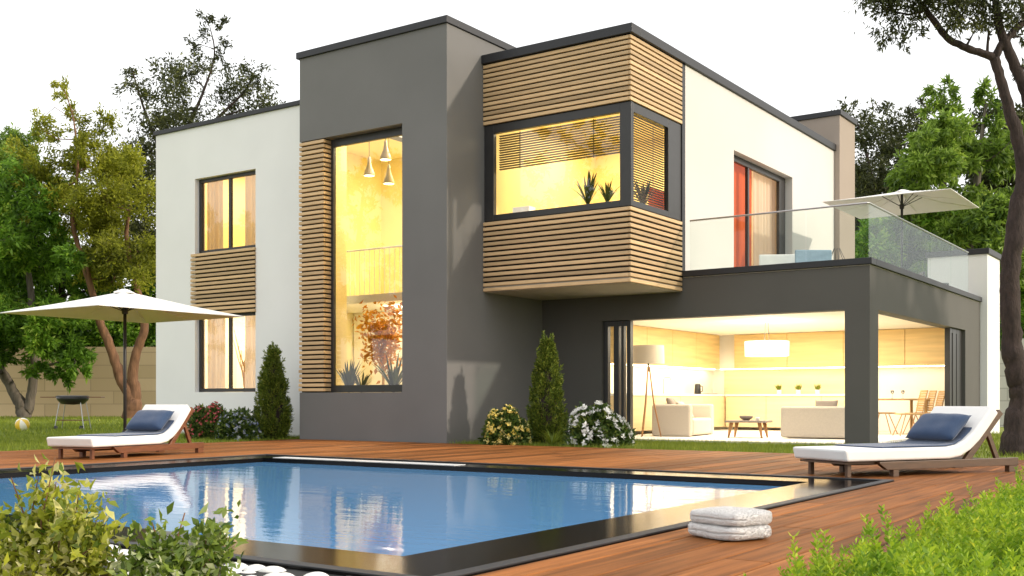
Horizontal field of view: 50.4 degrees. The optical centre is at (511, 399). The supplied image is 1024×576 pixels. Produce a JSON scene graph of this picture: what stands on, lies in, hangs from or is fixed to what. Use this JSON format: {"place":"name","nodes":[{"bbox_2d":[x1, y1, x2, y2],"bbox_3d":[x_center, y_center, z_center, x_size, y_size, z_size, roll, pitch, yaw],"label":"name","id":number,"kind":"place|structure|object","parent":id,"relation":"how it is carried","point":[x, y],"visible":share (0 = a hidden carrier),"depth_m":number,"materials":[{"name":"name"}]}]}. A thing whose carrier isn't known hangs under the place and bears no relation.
{"place":"outdoors","nodes":[
{"label":"outdoors","id":0,"kind":"place"},
{"bbox_2d":[0,462,783,555],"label":"water","id":1,"kind":"structure","parent":0,"point":[395,511],"depth_m":9.73,"materials":[{"name":"blue liquid"}]},
{"bbox_2d":[0,0,1023,300],"label":"sky","id":2,"kind":"structure","parent":0,"point":[798,57],"materials":[{"name":"white"}]},
{"bbox_2d":[0,415,1023,459],"bbox_3d":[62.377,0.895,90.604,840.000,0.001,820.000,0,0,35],"label":"ground","id":3,"kind":"structure","parent":0,"point":[1001,429],"depth_m":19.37,"materials":[{"name":"green plant"}]},
{"bbox_2d":[0,276,40,306],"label":"bushy tree","id":4,"kind":"object","parent":3,"relation":"on","point":[7,286],"visible":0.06,"depth_m":56.15,"materials":[{"name":"green plant"}]},
{"bbox_2d":[0,121,44,216],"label":"leafy tree","id":5,"kind":"object","parent":3,"relation":"on","point":[4,135],"visible":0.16,"depth_m":55.65,"materials":[{"name":"green plant"}]},
{"bbox_2d":[15,418,29,430],"bbox_3d":[-13.490,0.700,30.000,0.380,0.380,0.380,22,44,23],"label":"beach ball","id":6,"kind":"object","parent":3,"relation":"on","point":[22,423],"visible":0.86,"depth_m":29.87,"materials":[{"name":"yellow plastic"}]},
{"bbox_2d":[0,153,97,417],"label":"leafy tree","id":7,"kind":"object","parent":3,"relation":"on","point":[26,251],"visible":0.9,"depth_m":46.47,"materials":[{"name":"green plant"}]},
{"bbox_2d":[0,452,128,575],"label":"variegated shrub","id":8,"kind":"object","parent":3,"relation":"on","point":[58,539],"visible":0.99,"depth_m":4.99,"materials":[{"name":"green plant"}]},
{"bbox_2d":[40,395,104,429],"bbox_3d":[-12.505,0.393,31.000,1.720,1.005,0.920,0,0,0],"label":"barbecue","id":9,"kind":"object","parent":3,"relation":"on","point":[72,399],"visible":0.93,"depth_m":30.75,"materials":[{"name":"black metal"}]},
{"bbox_2d":[34,249,118,346],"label":"bushy tree","id":10,"kind":"object","parent":3,"relation":"on","point":[75,292],"visible":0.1,"depth_m":57.23,"materials":[{"name":"green plant"}]},
{"bbox_2d":[0,347,155,417],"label":"block wall","id":11,"kind":"structure","parent":3,"relation":"on","point":[102,382],"depth_m":52.20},
{"bbox_2d":[1,75,155,418],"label":"olive tree","id":12,"kind":"object","parent":3,"relation":"on","point":[101,224],"visible":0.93,"depth_m":46.00,"materials":[{"name":"green plant"}]},
{"bbox_2d":[80,239,155,346],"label":"bushy tree","id":13,"kind":"object","parent":3,"relation":"on","point":[133,329],"visible":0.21,"depth_m":56.06,"materials":[{"name":"green plant"}]},
{"bbox_2d":[0,289,244,431],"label":"patio parasol","id":14,"kind":"object","parent":3,"relation":"on","point":[124,306],"visible":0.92,"depth_m":19.93,"materials":[{"name":"fabric"}]},
{"bbox_2d":[118,549,127,554],"bbox_3d":[-2.164,0.868,6.072,0.094,0.060,0.119,0,0,-16],"label":"pebble","id":15,"kind":"object","parent":3,"relation":"on","point":[125,551],"visible":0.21,"depth_m":6.04,"materials":[{"name":"white stone"}]},
{"bbox_2d":[97,500,248,575],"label":"variegated shrub","id":16,"kind":"object","parent":3,"relation":"on","point":[159,558],"visible":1,"depth_m":4.86,"materials":[{"name":"green plant"}]},
{"bbox_2d":[87,9,285,282],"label":"airy tree","id":17,"kind":"object","parent":3,"relation":"on","point":[175,80],"visible":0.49,"depth_m":52.60,"materials":[{"name":"green plant"}]},
{"bbox_2d":[181,401,226,438],"bbox_3d":[-6.633,0.532,23.980,1.447,0.988,1.354,0,0,35],"label":"flowering shrub","id":18,"kind":"object","parent":3,"relation":"on","point":[202,421],"visible":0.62,"depth_m":23.62,"materials":[{"name":"green plant"}]},
{"bbox_2d":[228,568,241,573],"bbox_3d":[-1.388,0.869,5.403,0.091,0.059,0.116,0,0,33],"label":"pebble","id":19,"kind":"object","parent":3,"relation":"on","point":[237,571],"visible":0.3,"depth_m":5.39,"materials":[{"name":"white stone"}]},
{"bbox_2d":[224,562,247,569],"bbox_3d":[-1.401,0.865,5.518,0.155,0.078,0.121,0,0,28],"label":"pebble","id":20,"kind":"object","parent":3,"relation":"on","point":[243,566],"visible":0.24,"depth_m":5.48,"materials":[{"name":"white stone"}]},
{"bbox_2d":[213,407,266,440],"bbox_3d":[-5.855,0.569,23.436,1.155,0.862,1.228,0,0,-15],"label":"flowering shrub","id":21,"kind":"object","parent":3,"relation":"on","point":[241,423],"visible":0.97,"depth_m":23.08,"materials":[{"name":"green plant"}]},
{"bbox_2d":[243,564,264,570],"bbox_3d":[-1.295,0.868,5.496,0.107,0.068,0.138,0,0,26],"label":"pebble","id":22,"kind":"object","parent":3,"relation":"on","point":[255,567],"visible":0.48,"depth_m":5.46,"materials":[{"name":"white stone"}]},
{"bbox_2d":[259,566,285,572],"bbox_3d":[-1.199,0.869,5.449,0.147,0.069,0.115,0,0,-1],"label":"pebble","id":23,"kind":"object","parent":3,"relation":"on","point":[270,569],"visible":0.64,"depth_m":5.42,"materials":[{"name":"white stone"}]},
{"bbox_2d":[252,341,294,439],"bbox_3d":[-5.218,-0.139,23.579,0.998,2.273,0.972,0,0,35],"label":"cypress","id":24,"kind":"object","parent":3,"relation":"on","point":[275,417],"visible":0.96,"depth_m":23.41,"materials":[{"name":"green plant"}]},
{"bbox_2d":[264,572,286,575],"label":"pebble","id":25,"kind":"object","parent":3,"relation":"on","point":[275,574],"visible":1,"depth_m":5.19,"materials":[{"name":"white stone"}]},
{"bbox_2d":[304,572,328,575],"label":"pebble","id":26,"kind":"object","parent":3,"relation":"on","point":[316,574],"visible":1,"depth_m":5.18,"materials":[{"name":"white stone"}]},
{"bbox_2d":[0,455,893,575],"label":"pool coping","id":27,"kind":"object","parent":3,"relation":"on","point":[440,561],"visible":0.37,"depth_m":7.53,"materials":[{"name":"stone"}]},
{"bbox_2d":[273,457,465,465],"bbox_3d":[-2.025,0.843,14.870,3.300,0.006,0.240,0,0,35],"label":"edge strip","id":28,"kind":"object","parent":27,"relation":"on","point":[371,461],"visible":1,"depth_m":14.68,"materials":[{"name":"white ceramic"}]},
{"bbox_2d":[0,454,893,575],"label":"coping rim","id":29,"kind":"object","parent":27,"relation":"on","point":[499,564],"visible":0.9,"depth_m":6.51,"materials":[{"name":"black stone"}]},
{"bbox_2d":[3,488,996,575],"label":"deck underlay","id":30,"kind":"object","parent":3,"relation":"on","point":[294,572],"visible":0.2,"depth_m":5.43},
{"bbox_2d":[478,404,533,445],"bbox_3d":[-0.140,0.551,20.572,1.105,0.922,1.145,0,0,35],"label":"flowering shrub","id":31,"kind":"object","parent":3,"relation":"on","point":[509,425],"visible":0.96,"depth_m":20.32,"materials":[{"name":"green plant"}]},
{"bbox_2d":[0,439,1023,575],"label":"deck","id":32,"kind":"structure","parent":3,"relation":"on","point":[916,488],"depth_m":10.48,"materials":[{"name":"brown wood"}]},
{"bbox_2d":[47,405,203,459],"bbox_3d":[-5.778,0.467,16.442,0.860,0.766,2.384,0,0,24],"label":"sun lounger","id":33,"kind":"object","parent":32,"relation":"on","point":[125,445],"visible":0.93,"depth_m":16.12,"materials":[{"name":"white fabric"}]},
{"bbox_2d":[77,420,173,436],"bbox_3d":[-5.799,0.431,16.393,0.744,0.214,1.228,0,0,24],"label":"seat mat","id":34,"kind":"object","parent":33,"relation":"on","point":[169,423],"visible":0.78,"depth_m":16.51,"materials":[{"name":"blue fabric"}]},
{"bbox_2d":[125,410,174,430],"bbox_3d":[-5.605,0.325,16.838,0.720,0.178,0.420,0,42,24],"label":"pillow","id":35,"kind":"object","parent":34,"relation":"on","point":[148,420],"visible":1,"depth_m":16.74,"materials":[{"name":"blue fabric"}]},
{"bbox_2d":[688,522,771,540],"bbox_3d":[1.338,0.804,6.703,0.385,0.105,0.456,0,0,-33],"label":"folded towel","id":36,"kind":"object","parent":32,"relation":"on","point":[721,532],"visible":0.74,"depth_m":6.54,"materials":[{"name":"fabric"}]},
{"bbox_2d":[690,506,771,526],"bbox_3d":[1.348,0.720,6.709,0.384,0.106,0.444,0,0,-35],"label":"folded towel","id":37,"kind":"object","parent":36,"relation":"on","point":[731,516],"visible":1,"depth_m":6.57,"materials":[{"name":"fabric"}]},
{"bbox_2d":[793,406,1017,477],"bbox_3d":[4.577,0.467,12.611,2.646,0.766,0.860,0,0,-25],"label":"sun lounger","id":38,"kind":"object","parent":32,"relation":"on","point":[982,421],"visible":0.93,"depth_m":12.31,"materials":[{"name":"white fabric"}]},
{"bbox_2d":[835,427,971,447],"bbox_3d":[4.522,0.431,12.585,1.363,0.214,0.744,0,0,-25],"label":"seat mat","id":39,"kind":"object","parent":38,"relation":"on","point":[961,435],"visible":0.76,"depth_m":12.51,"materials":[{"name":"blue fabric"}]},
{"bbox_2d":[905,413,971,440],"bbox_3d":[5.010,0.325,12.817,0.420,0.178,0.720,-45,18,-19],"label":"pillow","id":40,"kind":"object","parent":39,"relation":"on","point":[939,426],"visible":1,"depth_m":12.69,"materials":[{"name":"blue fabric"}]},
{"bbox_2d":[525,330,568,444],"bbox_3d":[0.662,-0.205,20.934,0.884,2.284,0.902,0,0,35],"label":"cypress","id":41,"kind":"object","parent":3,"relation":"on","point":[545,409],"visible":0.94,"depth_m":20.74,"materials":[{"name":"green plant"}]},
{"bbox_2d":[535,428,565,444],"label":"spiky grass","id":42,"kind":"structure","parent":3,"relation":"on","point":[554,438],"depth_m":19.95,"materials":[{"name":"green plant"}]},
{"bbox_2d":[153,15,1000,445],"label":"modern house","id":43,"kind":"structure","parent":3,"relation":"on","point":[293,233],"depth_m":22.90,"materials":[{"name":"grey paint"}]},
{"bbox_2d":[199,170,255,252],"bbox_3d":[-6.728,-4.428,25.951,2.115,1.813,0.080,0,0,35],"label":"window","id":44,"kind":"structure","parent":43,"relation":"in","point":[228,177],"depth_m":26.02,"materials":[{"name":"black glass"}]},
{"bbox_2d":[199,312,255,391],"bbox_3d":[-6.728,-1.111,25.951,2.115,1.873,0.080,0,0,35],"label":"window","id":45,"kind":"structure","parent":43,"relation":"in","point":[201,322],"depth_m":25.92,"materials":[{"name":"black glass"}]},
{"bbox_2d":[233,331,244,387],"bbox_3d":[-6.589,-0.525,26.775,0.704,2.533,0.404,0,0,35],"label":"branch decor","id":46,"kind":"object","parent":43,"relation":"on","point":[242,366],"visible":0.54,"depth_m":26.75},
{"bbox_2d":[337,361,365,384],"bbox_3d":[-3.467,-0.512,23.346,0.654,0.744,0.721,0,0,-20],"label":"palm plant","id":47,"kind":"object","parent":43,"relation":"in","point":[347,377],"visible":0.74,"depth_m":23.25,"materials":[{"name":"green plant"}]},
{"bbox_2d":[353,371,374,384],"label":"palm plant","id":48,"kind":"object","parent":43,"relation":"on","point":[364,381],"visible":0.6,"depth_m":23.25,"materials":[{"name":"green plant"}]},
{"bbox_2d":[331,127,401,391],"bbox_3d":[-2.912,-2.817,22.474,2.185,5.345,0.080,0,0,35],"label":"stair window","id":49,"kind":"structure","parent":43,"relation":"in","point":[396,132],"depth_m":23.03,"materials":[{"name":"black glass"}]},
{"bbox_2d":[363,157,374,176],"bbox_3d":[-3.098,-5.736,23.622,0.250,1.788,0.250,0,0,35],"label":"bell lamp","id":50,"kind":"object","parent":43,"relation":"hanging from","point":[368,171],"visible":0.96,"depth_m":23.57,"materials":[{"name":"white metal"}]},
{"bbox_2d":[352,295,401,384],"bbox_3d":[-2.770,-0.939,23.657,1.476,2.659,1.166,0,0,35],"label":"indoor tree","id":51,"kind":"object","parent":43,"relation":"on","point":[388,334],"visible":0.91,"depth_m":23.56,"materials":[{"name":"orange plant"}]},
{"bbox_2d":[380,139,390,160],"bbox_3d":[-2.711,-5.881,23.356,0.250,1.499,0.250,0,0,35],"label":"bell lamp","id":52,"kind":"object","parent":43,"relation":"hanging from","point":[385,155],"visible":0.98,"depth_m":23.30,"materials":[{"name":"white metal"}]},
{"bbox_2d":[372,351,401,384],"bbox_3d":[-2.476,-0.586,22.592,0.888,0.892,0.950,0,0,-3],"label":"palm plant","id":53,"kind":"object","parent":43,"relation":"on","point":[393,377],"visible":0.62,"depth_m":22.49,"materials":[{"name":"green plant"}]},
{"bbox_2d":[383,164,394,184],"bbox_3d":[-2.637,-5.618,23.305,0.250,2.024,0.250,0,0,35],"label":"bell lamp","id":54,"kind":"object","parent":43,"relation":"hanging from","point":[388,179],"visible":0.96,"depth_m":23.25,"materials":[{"name":"white metal"}]},
{"bbox_2d":[485,101,680,221],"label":"corner window","id":55,"kind":"structure","parent":43,"relation":"in","point":[627,111],"depth_m":21.24,"materials":[{"name":"black glass"}]},
{"bbox_2d":[569,170,598,203],"bbox_3d":[1.487,-4.013,21.133,0.624,0.841,0.986,0,0,-37],"label":"palm plant","id":56,"kind":"object","parent":43,"relation":"on","point":[589,190],"visible":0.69,"depth_m":21.05,"materials":[{"name":"green plant"}]},
{"bbox_2d":[598,181,618,201],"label":"palm plant","id":57,"kind":"object","parent":43,"relation":"on","point":[607,194],"visible":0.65,"depth_m":20.88,"materials":[{"name":"green plant"}]},
{"bbox_2d":[604,320,632,430],"bbox_3d":[2.236,-0.396,22.912,0.642,2.492,0.120,0,0,35],"label":"folding door","id":58,"kind":"structure","parent":43,"relation":"in","point":[619,326],"depth_m":22.84,"materials":[{"name":"black glass"}]},
{"bbox_2d":[634,179,655,203],"bbox_3d":[2.485,-3.980,21.260,0.704,0.776,0.686,0,0,35],"label":"palm plant","id":59,"kind":"object","parent":43,"relation":"on","point":[647,189],"visible":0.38,"depth_m":21.15,"materials":[{"name":"green plant"}]},
{"bbox_2d":[633,345,664,436],"bbox_3d":[3.044,-0.179,24.300,0.720,2.033,0.720,0,0,35],"label":"floor lamp","id":60,"kind":"object","parent":43,"relation":"on","point":[648,354],"visible":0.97,"depth_m":24.05,"materials":[{"name":"beige fabric"}]},
{"bbox_2d":[610,325,725,430],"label":"wall unit","id":61,"kind":"structure","parent":43,"relation":"attached to","point":[688,350],"depth_m":27.83,"materials":[{"name":"brown wood"}]},
{"bbox_2d":[694,384,702,393],"bbox_3d":[4.935,-0.274,28.884,0.180,0.275,0.217,0,0,-21],"label":"kettle","id":62,"kind":"object","parent":61,"relation":"on","point":[697,389],"visible":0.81,"depth_m":28.83,"materials":[{"name":"grey metal"}]},
{"bbox_2d":[652,403,713,436],"bbox_3d":[3.966,0.464,25.172,0.930,0.740,1.920,0,0,27],"label":"armchair","id":63,"kind":"object","parent":43,"relation":"on","point":[676,420],"visible":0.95,"depth_m":24.38,"materials":[{"name":"fabric"}]},
{"bbox_2d":[666,397,675,403],"bbox_3d":[3.675,0.154,24.776,0.158,0.450,0.450,-30,-12,22],"label":"cushion","id":64,"kind":"object","parent":63,"relation":"on","point":[671,400],"visible":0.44,"depth_m":24.63,"materials":[{"name":"beige fabric"}]},
{"bbox_2d":[725,420,772,437],"bbox_3d":[5.155,0.649,23.692,0.880,0.380,0.760,0,0,25],"label":"coffee table","id":65,"kind":"object","parent":43,"relation":"on","point":[758,422],"visible":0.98,"depth_m":23.48,"materials":[{"name":"brown wood"}]},
{"bbox_2d":[739,416,752,419],"bbox_3d":[5.092,0.407,23.670,0.300,0.100,0.300,0,0,35],"label":"bowl","id":66,"kind":"object","parent":65,"relation":"on","point":[746,417],"visible":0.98,"depth_m":23.56,"materials":[{"name":"grey ceramic"}]},
{"bbox_2d":[734,155,784,265],"bbox_3d":[5.745,-3.978,25.644,0.080,3.035,3.630,0,0,35],"label":"terrace door","id":67,"kind":"structure","parent":43,"relation":"in","point":[780,181],"depth_m":26.54,"materials":[{"name":"black glass"}]},
{"bbox_2d":[745,322,788,356],"bbox_3d":[5.757,-1.362,24.600,0.980,0.777,0.980,0,0,35],"label":"pendant lamp","id":68,"kind":"object","parent":43,"relation":"hanging from","point":[770,348],"visible":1,"depth_m":24.20,"materials":[{"name":"fabric"}]},
{"bbox_2d":[759,254,794,264],"bbox_3d":[5.699,-2.756,23.275,0.900,0.602,0.610,0,0,5],"label":"terrace bench","id":69,"kind":"object","parent":43,"relation":"on","point":[775,259],"visible":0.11,"depth_m":22.98,"materials":[{"name":"fabric"}]},
{"bbox_2d":[795,250,809,262],"bbox_3d":[6.028,-2.756,22.575,0.470,0.602,0.610,0,0,0],"label":"terrace chair","id":70,"kind":"object","parent":43,"relation":"on","point":[802,255],"visible":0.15,"depth_m":22.27,"materials":[{"name":"fabric"}]},
{"bbox_2d":[781,406,844,437],"bbox_3d":[6.640,0.484,23.291,1.560,0.660,1.010,0,0,29],"label":"sofa","id":71,"kind":"object","parent":43,"relation":"on","point":[811,422],"visible":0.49,"depth_m":22.89,"materials":[{"name":"fabric"}]},
{"bbox_2d":[815,400,837,406],"bbox_3d":[6.646,0.214,23.041,0.480,0.420,0.168,0,-20,27],"label":"cushion","id":72,"kind":"object","parent":71,"relation":"on","point":[830,403],"visible":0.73,"depth_m":23.00,"materials":[{"name":"beige fabric"}]},
{"bbox_2d":[810,250,831,260],"bbox_3d":[6.310,-2.756,22.575,0.470,0.602,0.610,0,0,0],"label":"terrace chair","id":73,"kind":"object","parent":43,"relation":"on","point":[819,255],"visible":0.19,"depth_m":22.27,"materials":[{"name":"fabric"}]},
{"bbox_2d":[720,328,944,427],"bbox_3d":[8.244,-0.505,28.419,6.050,2.510,0.645,0,0,35],"label":"kitchen unit","id":74,"kind":"object","parent":43,"relation":"attached to","point":[753,393],"visible":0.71,"depth_m":28.81,"materials":[{"name":"brown wood"}]},
{"bbox_2d":[878,412,897,433],"bbox_3d":[8.913,0.317,26.302,0.649,1.042,0.556,0,0,3],"label":"dining chair","id":75,"kind":"object","parent":43,"relation":"on","point":[885,413],"visible":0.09,"depth_m":26.10,"materials":[{"name":"wood"}]},
{"bbox_2d":[823,188,978,267],"bbox_3d":[9.277,-3.720,25.907,2.860,2.529,2.900,0,0,35],"label":"terrace parasol","id":76,"kind":"object","parent":43,"relation":"on","point":[901,202],"visible":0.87,"depth_m":26.24,"materials":[{"name":"fabric"}]},
{"bbox_2d":[878,398,929,428],"bbox_3d":[9.058,0.408,25.999,1.456,0.851,1.008,0,0,0],"label":"dining table","id":77,"kind":"object","parent":43,"relation":"on","point":[911,409],"visible":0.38,"depth_m":25.53,"materials":[{"name":"wood"}]},
{"bbox_2d":[892,390,927,435],"bbox_3d":[8.999,0.317,24.599,0.649,1.042,0.556,0,0,3],"label":"dining chair","id":78,"kind":"object","parent":43,"relation":"on","point":[921,396],"visible":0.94,"depth_m":24.48,"materials":[{"name":"wood"}]},
{"bbox_2d":[903,390,936,433],"bbox_3d":[9.552,0.317,25.498,0.649,1.042,0.556,0,0,3],"label":"dining chair","id":79,"kind":"object","parent":43,"relation":"on","point":[933,395],"visible":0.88,"depth_m":25.43,"materials":[{"name":"wood"}]},
{"bbox_2d":[915,391,944,417],"bbox_3d":[10.120,0.317,26.398,0.649,1.042,0.556,0,0,3],"label":"dining chair","id":80,"kind":"object","parent":43,"relation":"on","point":[940,402],"visible":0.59,"depth_m":26.34,"materials":[{"name":"wood"}]},
{"bbox_2d":[945,328,961,405],"bbox_3d":[10.447,-0.404,25.773,0.120,2.508,1.205,0,0,35],"label":"folding door","id":81,"kind":"structure","parent":43,"relation":"in","point":[953,337],"depth_m":25.53,"materials":[{"name":"black glass"}]},
{"bbox_2d":[562,400,635,447],"bbox_3d":[1.531,0.514,20.023,1.518,0.999,1.324,0,0,35],"label":"flowering shrub","id":82,"kind":"object","parent":3,"relation":"on","point":[601,423],"visible":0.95,"depth_m":19.68,"materials":[{"name":"green plant"}]},
{"bbox_2d":[743,466,1023,575],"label":"leafy hedge","id":83,"kind":"object","parent":3,"relation":"on","point":[987,539],"visible":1,"depth_m":4.38,"materials":[{"name":"green plant"}]},
{"bbox_2d":[831,95,952,233],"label":"airy tree","id":84,"kind":"object","parent":3,"relation":"on","point":[868,182],"visible":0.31,"depth_m":48.27,"materials":[{"name":"green plant"}]},
{"bbox_2d":[844,0,1023,455],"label":"old tree","id":85,"kind":"object","parent":3,"relation":"on","point":[1012,435],"visible":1,"depth_m":17.21,"materials":[{"name":"brown plant"}]},
{"bbox_2d":[855,190,1023,350],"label":"leafy tree","id":86,"kind":"object","parent":3,"relation":"on","point":[878,238],"visible":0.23,"depth_m":41.36,"materials":[{"name":"green plant"}]},
{"bbox_2d":[883,74,1023,287],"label":"leafy tree","id":87,"kind":"object","parent":3,"relation":"on","point":[940,153],"visible":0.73,"depth_m":41.38,"materials":[{"name":"green plant"}]},
{"bbox_2d":[960,96,1023,193],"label":"bushy tree","id":88,"kind":"object","parent":3,"relation":"on","point":[1020,115],"visible":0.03,"depth_m":55.37,"materials":[{"name":"green plant"}]},
{"bbox_2d":[1000,351,1009,426],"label":"block wall","id":89,"kind":"structure","parent":3,"relation":"on","point":[1004,396],"depth_m":35.20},
{"bbox_2d":[513,206,534,212],"bbox_3d":[0.242,-3.727,21.930,0.400,0.270,0.240,0,0,35],"label":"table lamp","id":90,"kind":"object","parent":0,"point":[523,208],"visible":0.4,"depth_m":21.82,"materials":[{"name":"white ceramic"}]},
{"bbox_2d":[774,384,781,393],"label":"potted grass","id":91,"kind":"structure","parent":0,"point":[779,390],"depth_m":29.05,"materials":[{"name":"white ceramic"}]},
{"bbox_2d":[795,384,801,393],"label":"potted grass","id":92,"kind":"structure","parent":0,"point":[798,388],"depth_m":28.75,"materials":[{"name":"white ceramic"}]},
{"bbox_2d":[814,384,820,393],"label":"potted grass","id":93,"kind":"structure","parent":0,"point":[817,388],"depth_m":28.45,"materials":[{"name":"white ceramic"}]},
{"bbox_2d":[832,248,844,258],"bbox_3d":[7.011,-2.857,23.500,0.491,0.804,0.426,0,0,35],"label":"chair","id":94,"kind":"object","parent":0,"point":[840,253],"visible":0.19,"depth_m":23.46,"materials":[{"name":"metal"}]}
]}

